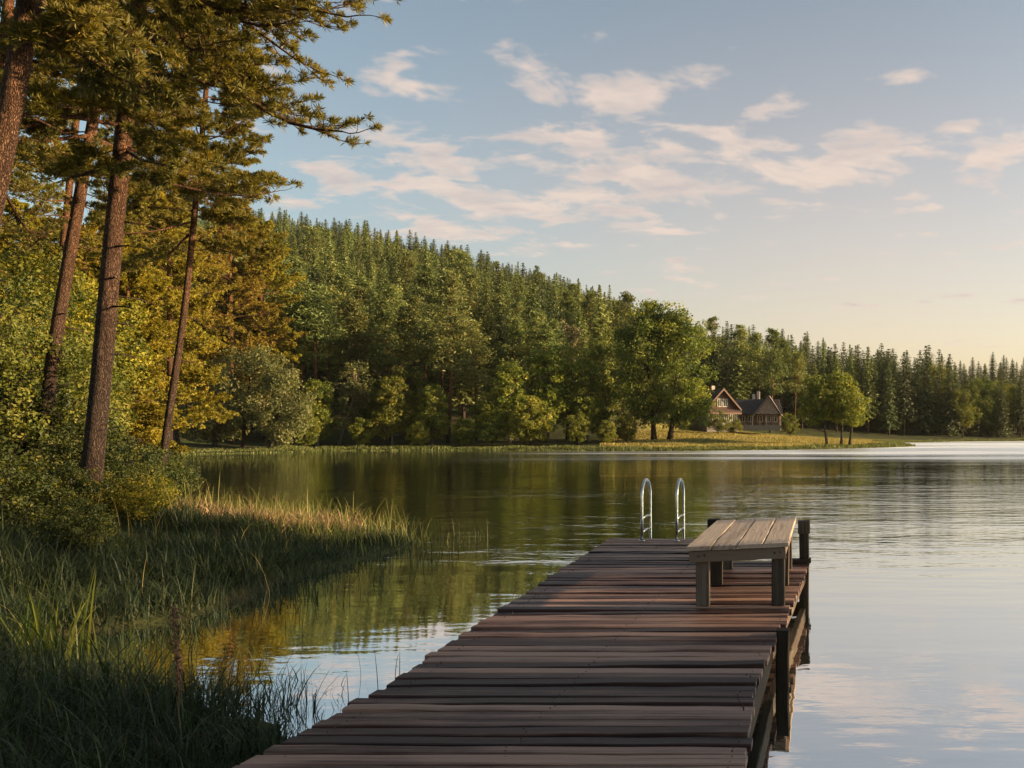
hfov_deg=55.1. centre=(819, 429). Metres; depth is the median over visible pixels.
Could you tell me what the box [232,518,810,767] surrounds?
wooden dock
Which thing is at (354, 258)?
spruce tree
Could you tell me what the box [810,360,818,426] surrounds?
fir tree
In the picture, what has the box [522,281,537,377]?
fir tree
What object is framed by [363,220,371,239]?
spruce tree
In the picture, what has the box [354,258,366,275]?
spruce tree
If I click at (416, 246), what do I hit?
spruce tree
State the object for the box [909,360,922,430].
spruce tree
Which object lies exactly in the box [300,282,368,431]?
front pine
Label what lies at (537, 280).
spruce tree
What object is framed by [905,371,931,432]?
spruce tree
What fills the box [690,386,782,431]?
timber house
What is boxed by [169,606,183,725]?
dock weed stalk
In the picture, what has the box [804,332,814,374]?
fir tree
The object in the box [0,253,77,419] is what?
tree
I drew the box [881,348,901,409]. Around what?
spruce tree
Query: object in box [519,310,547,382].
front pine
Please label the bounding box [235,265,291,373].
bank pine
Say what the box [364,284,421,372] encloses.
hill pine
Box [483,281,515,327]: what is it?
hill pine
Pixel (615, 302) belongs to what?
hill pine
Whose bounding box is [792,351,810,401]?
spruce tree
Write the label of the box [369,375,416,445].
shore birch
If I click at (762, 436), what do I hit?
lawn grass
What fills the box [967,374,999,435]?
shore broadleaf
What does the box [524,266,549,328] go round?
spruce tree
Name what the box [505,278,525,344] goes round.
fir tree
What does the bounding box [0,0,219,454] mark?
pine tree
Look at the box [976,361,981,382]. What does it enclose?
tree
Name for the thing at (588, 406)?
shore birch
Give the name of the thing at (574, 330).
silver birch
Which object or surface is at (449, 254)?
hill pine
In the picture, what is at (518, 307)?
hill pine
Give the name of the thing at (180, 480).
bank shrub
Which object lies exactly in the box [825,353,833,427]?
fir tree
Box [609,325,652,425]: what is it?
hill pine
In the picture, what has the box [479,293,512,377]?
hill pine
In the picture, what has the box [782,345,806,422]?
fir tree
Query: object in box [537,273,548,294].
hill pine
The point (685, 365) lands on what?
hill pine
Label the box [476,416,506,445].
willow shrub
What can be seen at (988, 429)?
spruce tree
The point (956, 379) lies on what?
spruce tree
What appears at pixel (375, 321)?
hill pine
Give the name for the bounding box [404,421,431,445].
shore bush
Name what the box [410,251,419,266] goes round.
hill pine
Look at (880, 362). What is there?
spruce tree
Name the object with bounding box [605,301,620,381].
fir tree
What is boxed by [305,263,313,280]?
hill pine
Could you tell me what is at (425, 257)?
fir tree
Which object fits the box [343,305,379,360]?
hill pine
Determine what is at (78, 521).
bank shrub
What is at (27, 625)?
sedge tussock
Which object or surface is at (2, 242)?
bank pine
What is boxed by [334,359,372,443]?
birch tree
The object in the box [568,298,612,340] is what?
hill pine
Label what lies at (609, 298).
fir tree
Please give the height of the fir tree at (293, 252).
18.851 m
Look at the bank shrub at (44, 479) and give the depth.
13.62 m
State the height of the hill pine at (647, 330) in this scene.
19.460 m
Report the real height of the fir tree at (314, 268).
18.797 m
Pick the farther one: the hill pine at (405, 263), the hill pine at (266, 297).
the hill pine at (405, 263)
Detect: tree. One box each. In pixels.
[0,0,150,275]
[0,0,188,281]
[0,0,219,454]
[0,0,402,505]
[0,253,77,419]
[2,1,159,287]
[53,6,289,481]
[178,342,316,447]
[204,220,215,238]
[274,218,285,260]
[279,271,303,395]
[283,236,291,263]
[288,238,300,274]
[290,219,303,245]
[293,272,343,409]
[295,211,307,236]
[299,289,347,400]
[301,217,307,237]
[303,244,325,294]
[316,247,350,346]
[318,231,340,284]
[322,261,330,288]
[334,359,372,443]
[335,223,343,245]
[335,233,350,273]
[336,230,350,256]
[336,237,352,271]
[336,258,363,363]
[338,240,351,278]
[346,224,356,258]
[347,263,355,346]
[348,253,356,277]
[350,251,356,269]
[351,387,394,441]
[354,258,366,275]
[355,308,383,401]
[358,228,371,272]
[359,264,365,279]
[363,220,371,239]
[363,242,375,279]
[366,258,378,290]
[370,232,384,257]
[372,231,382,265]
[375,261,389,292]
[375,266,387,296]
[379,232,384,257]
[383,233,394,264]
[385,256,406,336]
[387,230,403,265]
[388,243,399,264]
[388,361,432,442]
[396,245,408,282]
[396,282,419,373]
[397,277,421,386]
[398,236,403,250]
[406,230,412,250]
[410,310,447,397]
[412,237,419,257]
[416,241,422,267]
[421,241,430,274]
[423,263,444,381]
[430,239,438,251]
[430,255,440,288]
[434,281,491,420]
[434,354,461,389]
[442,244,446,264]
[458,309,492,395]
[469,392,515,442]
[475,280,523,394]
[476,265,493,353]
[476,273,493,371]
[476,279,494,374]
[479,253,490,277]
[485,254,492,276]
[489,264,511,363]
[505,275,511,288]
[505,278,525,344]
[508,265,514,284]
[511,285,523,319]
[514,262,520,280]
[514,313,530,392]
[516,263,528,294]
[516,274,525,299]
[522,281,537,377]
[523,280,540,378]
[523,286,528,323]
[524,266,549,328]
[524,281,555,381]
[524,340,610,439]
[528,265,546,303]
[531,301,570,388]
[544,277,557,308]
[544,296,552,317]
[546,274,559,302]
[549,288,567,332]
[556,275,561,300]
[558,281,564,309]
[560,282,569,323]
[568,303,587,365]
[571,282,589,336]
[573,317,591,387]
[576,335,625,436]
[585,284,616,377]
[595,312,614,378]
[599,298,720,439]
[600,292,610,340]
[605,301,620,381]
[606,285,617,334]
[616,312,643,411]
[651,334,678,422]
[667,350,689,386]
[684,323,707,387]
[690,336,712,397]
[701,332,713,387]
[707,333,725,389]
[708,331,726,388]
[716,334,732,393]
[719,321,730,359]
[719,327,725,373]
[721,328,730,385]
[722,324,736,392]
[722,348,729,386]
[726,337,752,398]
[741,341,763,398]
[748,325,754,371]
[753,348,768,390]
[760,368,769,398]
[761,342,788,416]
[761,344,791,402]
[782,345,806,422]
[782,368,790,416]
[783,346,799,414]
[786,356,812,428]
[789,336,795,352]
[789,343,809,427]
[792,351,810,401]
[793,370,871,444]
[800,333,811,376]
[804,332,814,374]
[807,346,819,392]
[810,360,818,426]
[812,359,822,385]
[814,341,820,373]
[815,338,827,373]
[821,347,832,385]
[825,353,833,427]
[827,344,844,430]
[827,356,846,431]
[838,342,847,371]
[838,352,844,373]
[843,345,858,384]
[843,352,860,428]
[845,348,861,405]
[848,345,862,380]
[848,350,877,427]
[853,345,863,378]
[857,360,875,429]
[858,346,881,433]
[859,355,881,427]
[862,347,876,398]
[869,352,894,431]
[871,349,910,433]
[874,343,885,368]
[875,350,884,423]
[875,354,912,432]
[877,363,901,434]
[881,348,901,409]
[891,352,918,435]
[902,350,911,425]
[905,367,913,427]
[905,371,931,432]
[908,359,916,423]
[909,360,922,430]
[911,346,945,434]
[912,350,922,402]
[912,362,935,431]
[914,358,942,430]
[922,345,934,370]
[928,367,947,432]
[932,349,945,425]
[935,366,961,436]
[940,366,973,435]
[942,354,954,384]
[956,361,962,386]
[959,364,966,384]
[961,369,969,388]
[963,375,979,433]
[968,357,976,381]
[974,377,997,435]
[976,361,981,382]
[980,364,991,432]
[988,352,998,380]
[989,382,1014,437]
[991,369,1006,429]
[993,368,1010,429]
[996,363,1005,389]
[999,355,1009,383]
[1004,358,1011,384]
[1006,363,1017,430]
[1006,366,1019,427]
[1008,370,1023,436]
[1015,362,1018,385]
[1015,386,1023,435]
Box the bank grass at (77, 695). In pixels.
[0,479,445,767]
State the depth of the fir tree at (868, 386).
180.72 m
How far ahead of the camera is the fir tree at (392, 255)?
221.16 m
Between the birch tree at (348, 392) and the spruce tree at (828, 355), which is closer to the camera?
the birch tree at (348, 392)
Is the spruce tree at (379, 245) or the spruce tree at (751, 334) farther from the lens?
the spruce tree at (379, 245)
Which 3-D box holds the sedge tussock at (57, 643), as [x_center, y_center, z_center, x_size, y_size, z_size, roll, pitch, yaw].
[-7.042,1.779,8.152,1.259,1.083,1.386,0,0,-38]
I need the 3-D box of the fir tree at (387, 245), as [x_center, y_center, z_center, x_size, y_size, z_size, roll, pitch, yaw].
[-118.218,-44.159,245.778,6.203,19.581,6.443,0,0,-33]
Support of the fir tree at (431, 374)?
on the ground at (556, 438)
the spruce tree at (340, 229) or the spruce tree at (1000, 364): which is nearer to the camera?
the spruce tree at (1000, 364)
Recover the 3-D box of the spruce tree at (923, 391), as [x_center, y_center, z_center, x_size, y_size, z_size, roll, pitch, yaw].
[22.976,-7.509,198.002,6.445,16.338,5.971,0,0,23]
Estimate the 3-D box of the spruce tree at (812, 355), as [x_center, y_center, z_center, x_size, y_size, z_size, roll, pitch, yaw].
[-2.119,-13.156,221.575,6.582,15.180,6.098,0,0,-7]
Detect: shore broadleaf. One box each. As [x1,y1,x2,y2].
[927,360,953,432]
[951,386,977,436]
[956,380,984,435]
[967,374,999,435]
[979,381,1017,435]
[992,376,1011,419]
[1007,380,1023,433]
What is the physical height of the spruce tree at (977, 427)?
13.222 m
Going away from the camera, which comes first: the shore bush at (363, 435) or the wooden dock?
the wooden dock
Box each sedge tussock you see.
[0,569,122,675]
[0,584,59,659]
[8,615,183,688]
[141,646,297,701]
[172,663,348,724]
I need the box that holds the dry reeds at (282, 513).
[164,493,404,536]
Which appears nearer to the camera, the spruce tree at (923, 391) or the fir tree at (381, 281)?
the fir tree at (381, 281)
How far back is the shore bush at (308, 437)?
97.77 m
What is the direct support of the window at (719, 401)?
in the timber house
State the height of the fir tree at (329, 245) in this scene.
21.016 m
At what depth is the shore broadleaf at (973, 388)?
190.12 m
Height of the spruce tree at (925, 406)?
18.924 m
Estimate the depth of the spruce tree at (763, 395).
190.36 m
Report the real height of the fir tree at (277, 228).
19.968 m
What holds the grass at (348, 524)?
on the ground at (556, 438)
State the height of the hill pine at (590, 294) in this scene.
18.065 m
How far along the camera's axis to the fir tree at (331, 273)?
143.21 m
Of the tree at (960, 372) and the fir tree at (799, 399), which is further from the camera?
the tree at (960, 372)
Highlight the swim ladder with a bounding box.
[638,478,684,540]
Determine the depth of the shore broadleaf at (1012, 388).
204.35 m
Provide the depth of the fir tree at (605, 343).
145.75 m
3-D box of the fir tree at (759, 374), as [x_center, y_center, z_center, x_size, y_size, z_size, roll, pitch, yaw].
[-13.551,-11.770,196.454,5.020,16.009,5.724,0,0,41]
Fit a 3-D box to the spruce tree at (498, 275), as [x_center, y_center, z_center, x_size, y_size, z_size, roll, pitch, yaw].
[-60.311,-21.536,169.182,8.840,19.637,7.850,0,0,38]
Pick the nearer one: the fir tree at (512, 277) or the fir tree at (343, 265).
the fir tree at (343, 265)
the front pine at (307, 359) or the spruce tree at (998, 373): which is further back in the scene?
the spruce tree at (998, 373)
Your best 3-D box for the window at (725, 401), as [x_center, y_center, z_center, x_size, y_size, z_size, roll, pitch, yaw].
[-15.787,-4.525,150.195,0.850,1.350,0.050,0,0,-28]
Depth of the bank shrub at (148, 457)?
17.86 m
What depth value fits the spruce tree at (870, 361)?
198.71 m
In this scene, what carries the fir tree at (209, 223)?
on the ground at (556, 438)
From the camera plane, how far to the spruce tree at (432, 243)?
291.59 m
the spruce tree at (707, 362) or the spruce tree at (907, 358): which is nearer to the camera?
the spruce tree at (707, 362)
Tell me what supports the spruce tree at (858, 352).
on the ground at (556, 438)
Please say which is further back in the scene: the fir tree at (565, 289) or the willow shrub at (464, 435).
the fir tree at (565, 289)
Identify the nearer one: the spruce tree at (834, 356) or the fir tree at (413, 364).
the fir tree at (413, 364)
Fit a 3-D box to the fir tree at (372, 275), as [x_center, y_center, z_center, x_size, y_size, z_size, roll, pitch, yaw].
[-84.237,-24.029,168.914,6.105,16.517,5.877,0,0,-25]
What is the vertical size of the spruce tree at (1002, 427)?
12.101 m
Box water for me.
[16,441,1023,767]
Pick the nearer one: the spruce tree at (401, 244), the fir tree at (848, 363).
the fir tree at (848, 363)
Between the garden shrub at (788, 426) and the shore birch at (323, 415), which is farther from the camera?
the garden shrub at (788, 426)
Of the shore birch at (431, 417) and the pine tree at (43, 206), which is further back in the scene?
the shore birch at (431, 417)
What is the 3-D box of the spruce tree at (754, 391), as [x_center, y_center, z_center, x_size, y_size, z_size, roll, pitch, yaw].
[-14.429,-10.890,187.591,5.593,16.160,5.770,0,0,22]
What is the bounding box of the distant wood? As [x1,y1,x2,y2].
[199,207,968,395]
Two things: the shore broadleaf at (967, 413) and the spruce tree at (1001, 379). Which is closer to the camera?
the shore broadleaf at (967, 413)
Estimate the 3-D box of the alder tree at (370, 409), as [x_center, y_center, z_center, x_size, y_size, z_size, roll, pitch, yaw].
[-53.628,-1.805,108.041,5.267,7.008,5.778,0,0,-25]
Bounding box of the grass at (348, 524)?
[168,478,448,561]
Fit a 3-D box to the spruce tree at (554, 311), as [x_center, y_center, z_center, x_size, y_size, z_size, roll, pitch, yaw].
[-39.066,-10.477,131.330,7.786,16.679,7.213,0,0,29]
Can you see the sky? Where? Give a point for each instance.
(850, 172)
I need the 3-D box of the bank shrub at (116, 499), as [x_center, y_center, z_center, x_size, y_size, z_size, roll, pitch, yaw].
[-11.908,1.211,15.341,1.461,1.131,1.238,0,0,0]
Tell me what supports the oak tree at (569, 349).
on the ground at (556, 438)
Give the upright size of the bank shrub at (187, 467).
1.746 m
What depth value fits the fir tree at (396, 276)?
154.45 m
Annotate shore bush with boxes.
[289,410,321,445]
[348,417,375,444]
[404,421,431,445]
[614,414,637,441]
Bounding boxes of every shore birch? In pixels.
[299,378,339,445]
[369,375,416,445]
[411,384,453,444]
[484,361,535,442]
[525,345,572,440]
[564,362,611,441]
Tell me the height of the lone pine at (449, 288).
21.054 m
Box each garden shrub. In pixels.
[703,409,730,433]
[724,416,743,432]
[780,412,800,435]
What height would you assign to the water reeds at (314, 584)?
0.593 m
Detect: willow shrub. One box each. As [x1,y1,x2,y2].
[451,417,477,445]
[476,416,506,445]
[505,395,557,445]
[561,413,590,444]
[596,420,617,443]
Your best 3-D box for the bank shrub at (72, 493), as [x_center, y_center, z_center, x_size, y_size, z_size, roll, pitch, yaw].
[-12.237,1.113,14.510,1.484,1.280,1.314,0,0,45]
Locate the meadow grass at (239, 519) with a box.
[1,477,414,660]
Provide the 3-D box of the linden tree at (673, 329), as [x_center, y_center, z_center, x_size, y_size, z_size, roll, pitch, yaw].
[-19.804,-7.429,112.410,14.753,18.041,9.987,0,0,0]
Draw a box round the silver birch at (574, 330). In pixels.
[555,319,588,362]
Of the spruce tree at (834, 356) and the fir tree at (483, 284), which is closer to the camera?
the fir tree at (483, 284)
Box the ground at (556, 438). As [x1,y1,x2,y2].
[0,242,1023,767]
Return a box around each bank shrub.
[0,375,77,494]
[0,384,123,479]
[0,434,66,528]
[0,451,72,515]
[10,459,112,527]
[22,417,145,488]
[30,497,121,553]
[76,469,171,523]
[103,441,177,502]
[121,474,182,510]
[123,446,197,500]
[136,451,206,495]
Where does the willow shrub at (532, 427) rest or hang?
on the ground at (556, 438)
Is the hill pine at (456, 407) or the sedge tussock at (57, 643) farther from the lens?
the hill pine at (456, 407)
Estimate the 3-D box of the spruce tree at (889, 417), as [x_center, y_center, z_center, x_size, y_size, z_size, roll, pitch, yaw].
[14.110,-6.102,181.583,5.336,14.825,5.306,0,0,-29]
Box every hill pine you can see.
[189,278,216,323]
[221,255,244,337]
[255,290,293,416]
[259,261,295,298]
[284,255,315,362]
[290,226,335,262]
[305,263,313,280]
[322,229,336,259]
[324,271,356,385]
[327,280,364,378]
[335,285,377,383]
[336,231,356,247]
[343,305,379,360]
[353,276,377,365]
[362,237,372,253]
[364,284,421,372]
[366,257,390,280]
[367,296,388,388]
[386,258,401,283]
[387,251,423,298]
[392,295,435,402]
[406,264,438,317]
[407,290,484,403]
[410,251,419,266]
[418,252,440,271]
[436,269,467,383]
[440,250,481,289]
[441,304,467,408]
[445,248,459,271]
[462,273,491,343]
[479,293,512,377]
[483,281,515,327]
[491,261,503,278]
[495,332,530,366]
[505,301,532,355]
[528,309,547,354]
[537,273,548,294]
[539,317,575,378]
[549,290,577,344]
[565,283,578,325]
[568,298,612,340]
[582,290,612,341]
[588,325,614,361]
[605,290,641,408]
[608,298,624,390]
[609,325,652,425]
[624,300,657,418]
[668,347,691,382]
[704,316,725,368]
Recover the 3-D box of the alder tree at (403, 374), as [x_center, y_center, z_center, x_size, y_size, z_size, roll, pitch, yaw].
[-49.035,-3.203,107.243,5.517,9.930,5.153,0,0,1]
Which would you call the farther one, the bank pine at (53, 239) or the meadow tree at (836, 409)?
the meadow tree at (836, 409)
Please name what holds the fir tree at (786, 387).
on the ground at (556, 438)
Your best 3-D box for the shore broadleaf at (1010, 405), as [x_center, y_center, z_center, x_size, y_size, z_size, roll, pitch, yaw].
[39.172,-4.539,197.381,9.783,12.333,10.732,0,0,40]
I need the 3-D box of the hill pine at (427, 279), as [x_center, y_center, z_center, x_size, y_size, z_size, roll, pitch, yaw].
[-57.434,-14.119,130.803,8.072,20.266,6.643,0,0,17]
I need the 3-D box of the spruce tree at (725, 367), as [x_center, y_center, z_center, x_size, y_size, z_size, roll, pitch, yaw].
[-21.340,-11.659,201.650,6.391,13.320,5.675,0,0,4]
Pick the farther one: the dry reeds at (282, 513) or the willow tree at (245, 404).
the willow tree at (245, 404)
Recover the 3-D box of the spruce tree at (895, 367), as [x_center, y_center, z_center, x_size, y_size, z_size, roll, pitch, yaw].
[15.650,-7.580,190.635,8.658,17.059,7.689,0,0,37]
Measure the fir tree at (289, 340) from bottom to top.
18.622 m
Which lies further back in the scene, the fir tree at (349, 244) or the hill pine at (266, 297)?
the fir tree at (349, 244)
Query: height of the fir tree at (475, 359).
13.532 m
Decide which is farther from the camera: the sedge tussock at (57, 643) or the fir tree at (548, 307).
the fir tree at (548, 307)
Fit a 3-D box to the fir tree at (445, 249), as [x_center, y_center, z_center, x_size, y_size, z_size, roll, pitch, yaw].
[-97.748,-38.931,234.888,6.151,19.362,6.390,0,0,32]
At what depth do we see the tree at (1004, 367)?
365.36 m
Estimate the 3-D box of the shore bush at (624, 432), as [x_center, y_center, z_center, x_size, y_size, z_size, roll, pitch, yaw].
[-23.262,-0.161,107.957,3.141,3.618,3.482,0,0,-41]
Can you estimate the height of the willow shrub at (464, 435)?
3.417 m
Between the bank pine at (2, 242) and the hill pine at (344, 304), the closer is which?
the bank pine at (2, 242)
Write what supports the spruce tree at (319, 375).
on the ground at (556, 438)
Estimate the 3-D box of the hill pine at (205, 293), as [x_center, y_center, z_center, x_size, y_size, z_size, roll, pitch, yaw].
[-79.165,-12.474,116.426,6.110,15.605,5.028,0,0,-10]
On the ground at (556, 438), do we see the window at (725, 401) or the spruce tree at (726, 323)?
the spruce tree at (726, 323)
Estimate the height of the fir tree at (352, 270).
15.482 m
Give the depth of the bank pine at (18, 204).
41.85 m
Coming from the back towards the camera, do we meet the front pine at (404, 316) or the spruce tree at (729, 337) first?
the spruce tree at (729, 337)
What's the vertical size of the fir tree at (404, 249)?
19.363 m
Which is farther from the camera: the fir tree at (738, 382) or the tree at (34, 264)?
the fir tree at (738, 382)
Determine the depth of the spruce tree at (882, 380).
189.43 m
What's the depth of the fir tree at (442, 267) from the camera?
141.77 m
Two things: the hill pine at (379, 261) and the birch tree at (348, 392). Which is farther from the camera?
the hill pine at (379, 261)
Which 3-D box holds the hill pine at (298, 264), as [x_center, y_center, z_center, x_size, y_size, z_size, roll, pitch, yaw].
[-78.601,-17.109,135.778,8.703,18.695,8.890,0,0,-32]
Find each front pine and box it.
[266,283,356,442]
[267,299,329,405]
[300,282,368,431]
[324,298,379,428]
[350,298,427,440]
[378,306,422,390]
[396,317,456,381]
[446,319,497,440]
[488,315,534,392]
[518,323,560,375]
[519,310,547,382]
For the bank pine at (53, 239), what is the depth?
45.35 m
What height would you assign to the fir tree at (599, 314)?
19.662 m
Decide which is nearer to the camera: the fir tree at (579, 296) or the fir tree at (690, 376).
the fir tree at (579, 296)
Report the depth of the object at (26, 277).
35.28 m
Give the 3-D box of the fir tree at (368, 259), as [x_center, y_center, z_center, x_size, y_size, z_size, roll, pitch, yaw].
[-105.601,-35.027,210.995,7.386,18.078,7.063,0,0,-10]
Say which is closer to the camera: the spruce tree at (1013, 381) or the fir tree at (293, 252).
the fir tree at (293, 252)
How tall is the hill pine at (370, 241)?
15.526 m
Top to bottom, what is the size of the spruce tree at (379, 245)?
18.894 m
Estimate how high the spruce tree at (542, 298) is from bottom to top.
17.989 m
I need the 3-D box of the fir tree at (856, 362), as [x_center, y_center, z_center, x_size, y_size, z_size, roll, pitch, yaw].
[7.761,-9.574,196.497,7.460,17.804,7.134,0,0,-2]
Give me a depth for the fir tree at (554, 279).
227.37 m
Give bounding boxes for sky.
[0,0,1023,380]
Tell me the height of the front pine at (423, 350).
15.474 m
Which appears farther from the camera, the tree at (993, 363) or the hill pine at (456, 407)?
the tree at (993, 363)
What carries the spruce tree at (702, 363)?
on the ground at (556, 438)
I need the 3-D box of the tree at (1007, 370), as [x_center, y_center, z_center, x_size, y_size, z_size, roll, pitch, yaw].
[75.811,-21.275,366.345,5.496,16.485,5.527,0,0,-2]
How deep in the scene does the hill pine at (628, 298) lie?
146.89 m
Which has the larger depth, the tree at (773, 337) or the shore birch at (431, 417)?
the tree at (773, 337)
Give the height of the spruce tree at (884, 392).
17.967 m
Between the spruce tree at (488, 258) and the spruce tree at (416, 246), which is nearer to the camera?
the spruce tree at (416, 246)
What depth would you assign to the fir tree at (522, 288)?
187.32 m
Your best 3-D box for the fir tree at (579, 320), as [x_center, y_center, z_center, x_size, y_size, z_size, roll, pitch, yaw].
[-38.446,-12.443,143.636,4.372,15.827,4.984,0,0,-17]
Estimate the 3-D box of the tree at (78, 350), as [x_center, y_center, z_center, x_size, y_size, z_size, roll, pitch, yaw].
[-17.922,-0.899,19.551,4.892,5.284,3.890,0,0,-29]
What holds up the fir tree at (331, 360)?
on the ground at (556, 438)
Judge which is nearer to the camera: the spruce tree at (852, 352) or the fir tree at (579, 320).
the fir tree at (579, 320)
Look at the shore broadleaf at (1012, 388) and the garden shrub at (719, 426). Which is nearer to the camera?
the garden shrub at (719, 426)
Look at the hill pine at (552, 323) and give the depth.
126.22 m
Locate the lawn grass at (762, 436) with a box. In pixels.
[600,421,885,448]
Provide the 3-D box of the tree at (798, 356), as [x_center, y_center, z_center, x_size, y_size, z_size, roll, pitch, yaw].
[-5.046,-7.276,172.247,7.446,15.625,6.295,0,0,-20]
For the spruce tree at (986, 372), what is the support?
on the ground at (556, 438)
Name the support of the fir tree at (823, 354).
on the ground at (556, 438)
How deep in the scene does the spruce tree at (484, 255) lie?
238.98 m
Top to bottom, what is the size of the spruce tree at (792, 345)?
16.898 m
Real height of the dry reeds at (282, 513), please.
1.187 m
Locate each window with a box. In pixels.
[717,399,721,406]
[723,399,727,406]
[757,416,762,421]
[765,416,770,421]
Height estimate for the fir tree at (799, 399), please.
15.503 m
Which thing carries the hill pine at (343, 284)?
on the ground at (556, 438)
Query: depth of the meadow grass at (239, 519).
16.34 m
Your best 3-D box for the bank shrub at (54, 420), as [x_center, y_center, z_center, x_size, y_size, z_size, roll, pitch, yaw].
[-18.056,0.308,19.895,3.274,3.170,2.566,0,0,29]
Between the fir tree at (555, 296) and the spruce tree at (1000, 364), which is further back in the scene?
the spruce tree at (1000, 364)
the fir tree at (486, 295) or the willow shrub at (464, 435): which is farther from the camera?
the fir tree at (486, 295)
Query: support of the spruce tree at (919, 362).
on the ground at (556, 438)
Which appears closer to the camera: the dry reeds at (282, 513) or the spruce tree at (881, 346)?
the dry reeds at (282, 513)
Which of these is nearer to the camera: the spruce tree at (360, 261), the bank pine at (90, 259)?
the bank pine at (90, 259)
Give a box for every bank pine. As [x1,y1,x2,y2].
[0,200,21,284]
[3,198,60,275]
[10,216,53,268]
[36,207,88,279]
[44,223,168,423]
[73,213,219,464]
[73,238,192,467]
[121,190,239,461]
[124,194,218,452]
[126,185,209,459]
[166,204,244,444]
[178,203,307,442]
[195,266,270,431]
[219,219,313,440]
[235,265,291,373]
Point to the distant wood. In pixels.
(358, 240)
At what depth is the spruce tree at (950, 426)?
186.32 m
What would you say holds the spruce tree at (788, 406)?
on the ground at (556, 438)
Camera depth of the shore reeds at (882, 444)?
97.89 m
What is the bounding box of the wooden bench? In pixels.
[686,517,795,605]
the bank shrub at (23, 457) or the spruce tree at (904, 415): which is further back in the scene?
the spruce tree at (904, 415)
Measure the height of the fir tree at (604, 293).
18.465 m
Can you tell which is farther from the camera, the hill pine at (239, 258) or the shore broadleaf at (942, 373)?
the shore broadleaf at (942, 373)
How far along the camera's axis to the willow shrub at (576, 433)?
103.44 m
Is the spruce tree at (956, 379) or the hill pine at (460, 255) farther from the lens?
the spruce tree at (956, 379)
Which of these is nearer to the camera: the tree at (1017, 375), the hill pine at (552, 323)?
the hill pine at (552, 323)
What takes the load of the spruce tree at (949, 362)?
on the ground at (556, 438)
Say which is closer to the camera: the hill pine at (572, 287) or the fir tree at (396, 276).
the fir tree at (396, 276)
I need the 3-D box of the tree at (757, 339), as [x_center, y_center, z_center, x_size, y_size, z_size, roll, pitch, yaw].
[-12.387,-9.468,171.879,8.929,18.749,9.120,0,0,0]
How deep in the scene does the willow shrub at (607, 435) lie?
104.59 m
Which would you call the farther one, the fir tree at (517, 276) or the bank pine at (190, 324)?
the fir tree at (517, 276)
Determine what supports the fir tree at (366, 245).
on the ground at (556, 438)
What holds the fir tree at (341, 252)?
on the ground at (556, 438)
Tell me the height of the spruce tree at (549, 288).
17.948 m
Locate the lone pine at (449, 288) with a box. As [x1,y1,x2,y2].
[417,269,485,442]
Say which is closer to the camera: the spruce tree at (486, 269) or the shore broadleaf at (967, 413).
the spruce tree at (486, 269)
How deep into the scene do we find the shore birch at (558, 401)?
107.84 m
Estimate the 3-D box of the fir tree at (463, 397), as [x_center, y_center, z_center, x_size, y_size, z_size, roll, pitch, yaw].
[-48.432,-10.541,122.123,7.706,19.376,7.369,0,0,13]
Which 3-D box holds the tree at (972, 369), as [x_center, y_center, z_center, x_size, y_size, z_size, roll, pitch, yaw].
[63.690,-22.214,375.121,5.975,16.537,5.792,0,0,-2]
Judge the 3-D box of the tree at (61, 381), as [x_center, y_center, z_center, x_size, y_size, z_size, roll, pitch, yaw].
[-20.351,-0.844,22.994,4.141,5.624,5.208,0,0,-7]
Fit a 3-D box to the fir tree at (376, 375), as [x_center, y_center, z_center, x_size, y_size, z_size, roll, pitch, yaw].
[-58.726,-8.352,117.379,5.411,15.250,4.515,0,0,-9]
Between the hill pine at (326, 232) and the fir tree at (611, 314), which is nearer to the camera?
the fir tree at (611, 314)
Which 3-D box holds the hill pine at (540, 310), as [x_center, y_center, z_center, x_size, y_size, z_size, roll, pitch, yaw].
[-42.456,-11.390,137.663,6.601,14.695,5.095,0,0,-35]
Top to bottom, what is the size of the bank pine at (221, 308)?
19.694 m
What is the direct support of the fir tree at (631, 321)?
on the ground at (556, 438)
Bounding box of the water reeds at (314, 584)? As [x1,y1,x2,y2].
[14,513,491,733]
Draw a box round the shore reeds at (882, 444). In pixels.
[176,438,1023,454]
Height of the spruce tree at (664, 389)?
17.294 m
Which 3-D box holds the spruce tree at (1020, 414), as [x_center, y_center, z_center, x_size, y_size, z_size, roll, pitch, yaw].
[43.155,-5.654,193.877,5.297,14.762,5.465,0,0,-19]
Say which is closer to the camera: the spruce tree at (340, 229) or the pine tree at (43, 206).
the pine tree at (43, 206)
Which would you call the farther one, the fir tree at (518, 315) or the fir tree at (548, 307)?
the fir tree at (548, 307)
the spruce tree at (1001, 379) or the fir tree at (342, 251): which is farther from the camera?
the fir tree at (342, 251)
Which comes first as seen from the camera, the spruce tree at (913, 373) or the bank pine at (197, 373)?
the bank pine at (197, 373)
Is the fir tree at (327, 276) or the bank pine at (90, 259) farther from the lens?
the fir tree at (327, 276)
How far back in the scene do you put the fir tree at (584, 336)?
127.40 m
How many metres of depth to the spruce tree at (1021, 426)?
196.87 m

